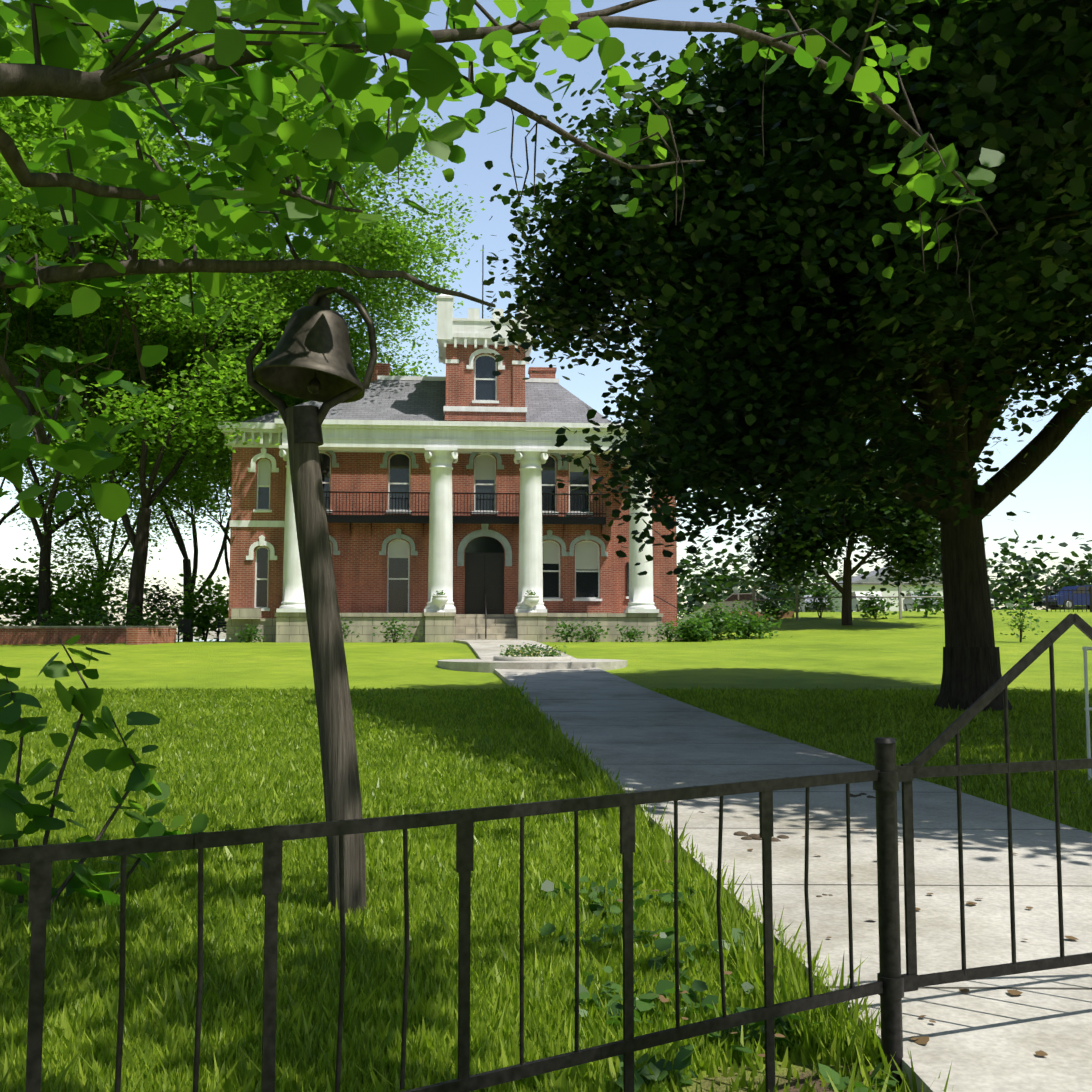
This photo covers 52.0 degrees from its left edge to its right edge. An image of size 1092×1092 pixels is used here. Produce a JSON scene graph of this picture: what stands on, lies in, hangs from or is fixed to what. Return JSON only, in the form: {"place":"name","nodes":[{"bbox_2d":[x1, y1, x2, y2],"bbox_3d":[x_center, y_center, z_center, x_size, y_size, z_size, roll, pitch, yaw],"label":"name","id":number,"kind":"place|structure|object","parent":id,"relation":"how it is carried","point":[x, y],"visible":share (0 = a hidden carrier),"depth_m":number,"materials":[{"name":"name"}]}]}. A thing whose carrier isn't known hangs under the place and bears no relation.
{"place":"outdoors","nodes":[
{"label":"outdoors","id":0,"kind":"place"},
{"bbox_2d":[0,610,1091,1091],"bbox_3d":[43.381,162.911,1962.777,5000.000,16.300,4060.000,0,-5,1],"label":"ground","id":1,"kind":"structure","parent":0,"point":[830,652],"depth_m":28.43,"materials":[{"name":"green plant"}]},
{"bbox_2d":[0,564,35,625],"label":"understory bush","id":2,"kind":"object","parent":1,"relation":"on","point":[2,588],"visible":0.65,"depth_m":50.80,"materials":[{"name":"green plant"}]},
{"bbox_2d":[0,557,95,625],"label":"understory bush","id":3,"kind":"object","parent":1,"relation":"on","point":[28,587],"depth_m":51.89,"materials":[{"name":"green plant"}]},
{"bbox_2d":[31,607,87,625],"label":"planter shrub","id":4,"kind":"object","parent":1,"relation":"on","point":[59,622],"depth_m":42.68,"materials":[{"name":"green plant"}]},
{"bbox_2d":[0,626,177,644],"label":"brick planter wall","id":5,"kind":"structure","parent":1,"relation":"on","point":[127,635],"depth_m":40.47,"materials":[{"name":"brick"}]},
{"bbox_2d":[29,563,150,625],"bbox_3d":[-22.949,2.893,56.560,6.050,4.270,5.051,0,-5,1],"label":"understory bush","id":6,"kind":"object","parent":1,"relation":"on","point":[90,599],"depth_m":56.23,"materials":[{"name":"green plant"}]},
{"bbox_2d":[0,635,207,918],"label":"sapling","id":7,"kind":"object","parent":1,"relation":"on","point":[86,703],"depth_m":6.16,"materials":[{"name":"green plant"}]},
{"bbox_2d":[74,600,140,625],"bbox_3d":[-16.796,2.929,42.817,2.310,1.768,2.282,0,-5,1],"label":"planter shrub","id":8,"kind":"object","parent":1,"relation":"on","point":[104,619],"depth_m":42.63,"materials":[{"name":"green plant"}]},
{"bbox_2d":[0,385,230,625],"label":"locust tree","id":9,"kind":"object","parent":1,"relation":"on","point":[111,547],"depth_m":73.05,"materials":[{"name":"green plant"}]},
{"bbox_2d":[0,291,231,557],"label":"locust tree","id":10,"kind":"object","parent":1,"relation":"on","point":[155,515],"depth_m":59.62,"materials":[{"name":"green plant"}]},
{"bbox_2d":[111,605,184,635],"bbox_3d":[-15.186,3.042,42.811,2.710,1.578,2.115,0,-5,1],"label":"planter shrub","id":11,"kind":"object","parent":1,"relation":"on","point":[147,621],"depth_m":42.57,"materials":[{"name":"green plant"}]},
{"bbox_2d":[0,18,318,494],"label":"locust tree","id":12,"kind":"object","parent":1,"relation":"on","point":[43,132],"depth_m":38.84,"materials":[{"name":"green plant"}]},
{"bbox_2d":[143,578,191,625],"bbox_3d":[-16.315,2.745,47.288,2.371,2.832,2.312,0,-5,1],"label":"cone shrub","id":13,"kind":"object","parent":1,"relation":"on","point":[155,601],"depth_m":47.19,"materials":[{"name":"green plant"}]},
{"bbox_2d":[177,619,191,641],"bbox_3d":[-14.260,3.340,44.193,0.500,0.900,0.500,2,-5,-22],"label":"garden chair","id":14,"kind":"object","parent":1,"relation":"on","point":[186,627],"visible":0.92,"depth_m":44.39,"materials":[{"name":"grey metal"}]},
{"bbox_2d":[145,569,228,640],"bbox_3d":[-18.405,3.248,60.466,6.650,4.150,4.601,0,-5,1],"label":"understory bush","id":15,"kind":"object","parent":1,"relation":"on","point":[205,615],"depth_m":59.88,"materials":[{"name":"green plant"}]},
{"bbox_2d":[0,144,381,625],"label":"locust tree","id":16,"kind":"object","parent":1,"relation":"on","point":[288,287],"depth_m":52.09,"materials":[{"name":"green plant"}]},
{"bbox_2d":[0,284,398,641],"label":"locust tree","id":17,"kind":"object","parent":1,"relation":"on","point":[33,457],"depth_m":55.31,"materials":[{"name":"green plant"}]},
{"bbox_2d":[210,593,227,635],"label":"understory bush","id":18,"kind":"object","parent":1,"relation":"on","point":[220,615],"depth_m":62.81,"materials":[{"name":"green plant"}]},
{"bbox_2d":[8,279,430,605],"bbox_3d":[-14.016,-3.808,56.870,20.471,17.818,21.201,0,-5,1],"label":"locust tree","id":19,"kind":"object","parent":1,"relation":"on","point":[259,411],"depth_m":50.59,"materials":[{"name":"green plant"}]},
{"bbox_2d":[216,619,226,641],"bbox_3d":[-12.958,3.478,46.160,1.200,0.920,0.400,1,-5,-7],"label":"garden bench","id":20,"kind":"object","parent":1,"relation":"on","point":[219,622],"visible":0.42,"depth_m":46.28,"materials":[{"name":"grey metal"}]},
{"bbox_2d":[0,0,484,625],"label":"locust tree","id":21,"kind":"object","parent":1,"relation":"on","point":[360,248],"depth_m":47.37,"materials":[{"name":"green plant"}]},
{"bbox_2d":[229,624,269,642],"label":"foundation shrub","id":22,"kind":"object","parent":1,"relation":"on","point":[254,632],"depth_m":40.72,"materials":[{"name":"green plant"}]},
{"bbox_2d":[285,406,366,913],"bbox_3d":[-1.166,0.794,5.948,0.479,3.096,0.207,0,-5,1],"label":"bell post","id":23,"kind":"object","parent":1,"relation":"on","point":[341,783],"visible":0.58,"depth_m":5.88,"materials":[{"name":"brown wood"}]},
{"bbox_2d":[246,286,377,445],"bbox_3d":[-1.271,-0.985,6.067,0.719,0.904,0.597,0,-5,1],"label":"bell","id":24,"kind":"object","parent":23,"relation":"on","point":[309,357],"visible":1,"depth_m":6.02,"materials":[{"name":"brown metal"}]},
{"bbox_2d":[341,618,361,641],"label":"foundation shrub","id":25,"kind":"object","parent":1,"relation":"on","point":[344,631],"depth_m":40.09,"materials":[{"name":"green plant"}]},
{"bbox_2d":[371,616,422,642],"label":"foundation shrub","id":26,"kind":"object","parent":1,"relation":"on","point":[397,631],"depth_m":40.17,"materials":[{"name":"green plant"}]},
{"bbox_2d":[218,245,691,641],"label":"house","id":27,"kind":"structure","parent":1,"relation":"on","point":[447,485],"depth_m":43.62,"materials":[{"name":"brick"}]},
{"bbox_2d":[231,608,261,618],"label":"stone block","id":28,"kind":"structure","parent":27,"relation":"on","point":[245,613],"depth_m":41.04,"materials":[{"name":"stone"}]},
{"bbox_2d":[434,590,537,594],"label":"ornaments","id":29,"kind":"object","parent":27,"relation":"on","point":[527,591],"visible":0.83,"depth_m":41.12,"materials":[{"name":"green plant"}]},
{"bbox_2d":[0,0,1004,521],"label":"tree branches","id":30,"kind":"object","parent":1,"relation":"on","point":[242,122],"depth_m":5.38,"materials":[{"name":"green plant"}]},
{"bbox_2d":[383,4,996,323],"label":"catalpa pods","id":31,"kind":"object","parent":30,"relation":"hanging from","point":[388,117],"visible":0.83,"depth_m":7.15,"materials":[{"name":"brown plant"}]},
{"bbox_2d":[0,613,1091,1091],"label":"metal fence","id":32,"kind":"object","parent":1,"relation":"on","point":[892,985],"depth_m":3.19,"materials":[{"name":"black metal"}]},
{"bbox_2d":[545,616,584,641],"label":"foundation shrub","id":33,"kind":"object","parent":1,"relation":"on","point":[564,632],"depth_m":40.50,"materials":[{"name":"green plant"}]},
{"bbox_2d":[573,621,611,641],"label":"foundation shrub","id":34,"kind":"object","parent":1,"relation":"on","point":[596,637],"depth_m":40.71,"materials":[{"name":"green plant"}]},
{"bbox_2d":[615,624,649,641],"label":"foundation shrub","id":35,"kind":"object","parent":1,"relation":"on","point":[630,633],"depth_m":40.75,"materials":[{"name":"green plant"}]},
{"bbox_2d":[648,618,689,641],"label":"foundation shrub","id":36,"kind":"object","parent":1,"relation":"on","point":[668,629],"depth_m":40.66,"materials":[{"name":"green plant"}]},
{"bbox_2d":[670,617,715,641],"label":"bush","id":37,"kind":"object","parent":1,"relation":"on","point":[701,630],"depth_m":40.95,"materials":[{"name":"green plant"}]},
{"bbox_2d":[677,607,710,625],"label":"neighbour house","id":38,"kind":"structure","parent":1,"relation":"on","point":[687,618],"depth_m":111.59,"materials":[{"name":"green"}]},
{"bbox_2d":[669,602,747,639],"bbox_3d":[6.314,3.060,43.665,3.124,1.787,3.073,0,-5,1],"label":"bush","id":39,"kind":"object","parent":1,"relation":"on","point":[722,617],"depth_m":43.39,"materials":[{"name":"green plant"}]},
{"bbox_2d":[540,873,906,1091],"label":"weeds","id":40,"kind":"object","parent":1,"relation":"on","point":[682,1059],"visible":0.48,"depth_m":4.30,"materials":[{"name":"green plant"}]},
{"bbox_2d":[702,593,781,615],"bbox_3d":[11.157,3.403,63.692,4.320,1.390,1.810,-1,-5,16],"label":"silver car","id":41,"kind":"object","parent":1,"relation":"on","point":[733,597],"visible":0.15,"depth_m":62.97,"materials":[{"name":"grey paint"}]},
{"bbox_2d":[713,603,792,639],"bbox_3d":[8.273,3.205,45.196,3.186,1.770,3.150,0,-5,1],"label":"bush","id":42,"kind":"object","parent":1,"relation":"on","point":[741,631],"depth_m":44.93,"materials":[{"name":"green plant"}]},
{"bbox_2d":[732,599,791,610],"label":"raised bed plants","id":43,"kind":"object","parent":1,"relation":"on","point":[782,608],"visible":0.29,"depth_m":60.65,"materials":[{"name":"green plant"}]},
{"bbox_2d":[743,592,788,620],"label":"bush","id":44,"kind":"object","parent":1,"relation":"on","point":[763,607],"depth_m":57.96,"materials":[{"name":"green plant"}]},
{"bbox_2d":[483,0,1091,646],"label":"maple tree","id":45,"kind":"object","parent":1,"relation":"on","point":[713,364],"depth_m":14.78,"materials":[{"name":"green plant"}]},
{"bbox_2d":[800,595,832,611],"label":"parked car","id":46,"kind":"object","parent":1,"relation":"on","point":[805,605],"visible":0.27,"depth_m":74.62,"materials":[{"name":"grey paint"}]},
{"bbox_2d":[794,580,841,617],"bbox_3d":[14.374,2.844,59.028,2.441,2.094,1.688,0,-5,1],"label":"trellis bush","id":47,"kind":"object","parent":1,"relation":"on","point":[820,592],"depth_m":58.97,"materials":[{"name":"green plant"}]},
{"bbox_2d":[752,583,942,620],"bbox_3d":[15.638,3.025,57.603,9.975,2.300,0.120,0,-5,1],"label":"garden trellis","id":48,"kind":"object","parent":1,"relation":"on","point":[796,597],"visible":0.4,"depth_m":57.62,"materials":[{"name":"grey wood"}]},
{"bbox_2d":[728,449,985,624],"bbox_3d":[14.365,-0.699,53.496,11.091,9.530,10.474,0,-5,1],"label":"maple","id":49,"kind":"object","parent":1,"relation":"on","point":[922,546],"depth_m":51.41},
{"bbox_2d":[852,592,884,611],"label":"parked car","id":50,"kind":"object","parent":1,"relation":"on","point":[855,604],"visible":0.29,"depth_m":75.73,"materials":[{"name":"white metal"}]},
{"bbox_2d":[856,589,898,618],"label":"bush","id":51,"kind":"object","parent":1,"relation":"on","point":[867,603],"depth_m":57.93,"materials":[{"name":"green plant"}]},
{"bbox_2d":[673,0,1091,436],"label":"maple tree","id":52,"kind":"object","parent":1,"relation":"on","point":[1049,31],"depth_m":11.54,"materials":[{"name":"green plant"}]},
{"bbox_2d":[824,566,943,611],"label":"building","id":53,"kind":"structure","parent":1,"relation":"on","point":[871,577],"depth_m":148.74,"materials":[{"name":"white"}]},
{"bbox_2d":[677,530,1091,620],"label":"distant tree line","id":54,"kind":"object","parent":1,"relation":"on","point":[723,582],"visible":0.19,"depth_m":219.19,"materials":[{"name":"green plant"}]},
{"bbox_2d":[903,593,940,610],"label":"parked car","id":55,"kind":"object","parent":1,"relation":"on","point":[906,601],"visible":0.44,"depth_m":77.09,"materials":[{"name":"grey paint"}]},
{"bbox_2d":[906,585,943,617],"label":"bush","id":56,"kind":"object","parent":1,"relation":"on","point":[938,604],"depth_m":58.82,"materials":[{"name":"green plant"}]},
{"bbox_2d":[934,647,1012,711],"bbox_3d":[6.893,2.284,18.112,1.440,1.300,1.404,0,-5,1],"label":"tree trunk","id":57,"kind":"object","parent":1,"relation":"on","point":[971,676],"visible":0.62,"depth_m":17.75,"materials":[{"name":"brown wood"}]},
{"bbox_2d":[993,591,1048,641],"bbox_3d":[16.730,2.534,39.450,1.787,1.924,1.668,0,-5,1],"label":"young tree","id":58,"kind":"object","parent":1,"relation":"on","point":[1019,619],"depth_m":39.49,"materials":[{"name":"green plant"}]},
{"bbox_2d":[1042,585,1091,609],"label":"blue car","id":59,"kind":"object","parent":1,"relation":"on","point":[1064,596],"visible":0.67,"depth_m":71.35,"materials":[{"name":"blue paint"}]},
{"bbox_2d":[1045,586,1091,611],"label":"iron fence","id":60,"kind":"object","parent":1,"relation":"on","point":[1072,590],"visible":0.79,"depth_m":64.94,"materials":[{"name":"black metal"}]},
{"bbox_2d":[1082,646,1091,780],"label":"sign","id":61,"kind":"object","parent":1,"relation":"on","point":[1087,708],"visible":0.85,"depth_m":10.78,"materials":[{"name":"white paint"}]},
{"bbox_2d":[0,0,1091,638],"label":"sky","id":62,"kind":"structure","parent":0,"point":[1057,496],"materials":[{"name":"blue"}]},
{"bbox_2d":[731,611,793,619],"bbox_3d":[11.719,3.801,60.638,3.200,0.500,1.200,0,-5,-2],"label":"raised bed","id":63,"kind":"object","parent":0,"point":[790,614],"visible":0.21,"depth_m":60.07,"materials":[{"name":"grey stone"}]},
{"bbox_2d":[454,640,1091,1091],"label":"path","id":64,"kind":"structure","parent":0,"point":[988,1034],"depth_m":6.52,"materials":[{"name":"concrete"}]},
{"bbox_2d":[437,656,626,672],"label":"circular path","id":65,"kind":"structure","parent":64,"relation":"on","point":[509,662],"depth_m":25.62,"materials":[{"name":"concrete"}]},
{"bbox_2d":[500,643,565,656],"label":"circle planter plants","id":66,"kind":"object","parent":65,"relation":"on","point":[533,650],"visible":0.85,"depth_m":27.06,"materials":[{"name":"green plant"}]},
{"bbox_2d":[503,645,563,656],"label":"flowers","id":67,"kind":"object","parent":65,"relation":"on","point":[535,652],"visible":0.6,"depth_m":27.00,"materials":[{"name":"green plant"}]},
{"bbox_2d":[699,793,875,896],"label":"fallen leaves","id":68,"kind":"object","parent":64,"relation":"on","point":[749,836],"visible":0.77,"depth_m":7.55,"materials":[{"name":"brown plant"}]},
{"bbox_2d":[616,777,1078,1056],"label":"fallen leaves","id":69,"kind":"object","parent":64,"relation":"on","point":[918,1040],"visible":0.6,"depth_m":4.25,"materials":[{"name":"brown plant"}]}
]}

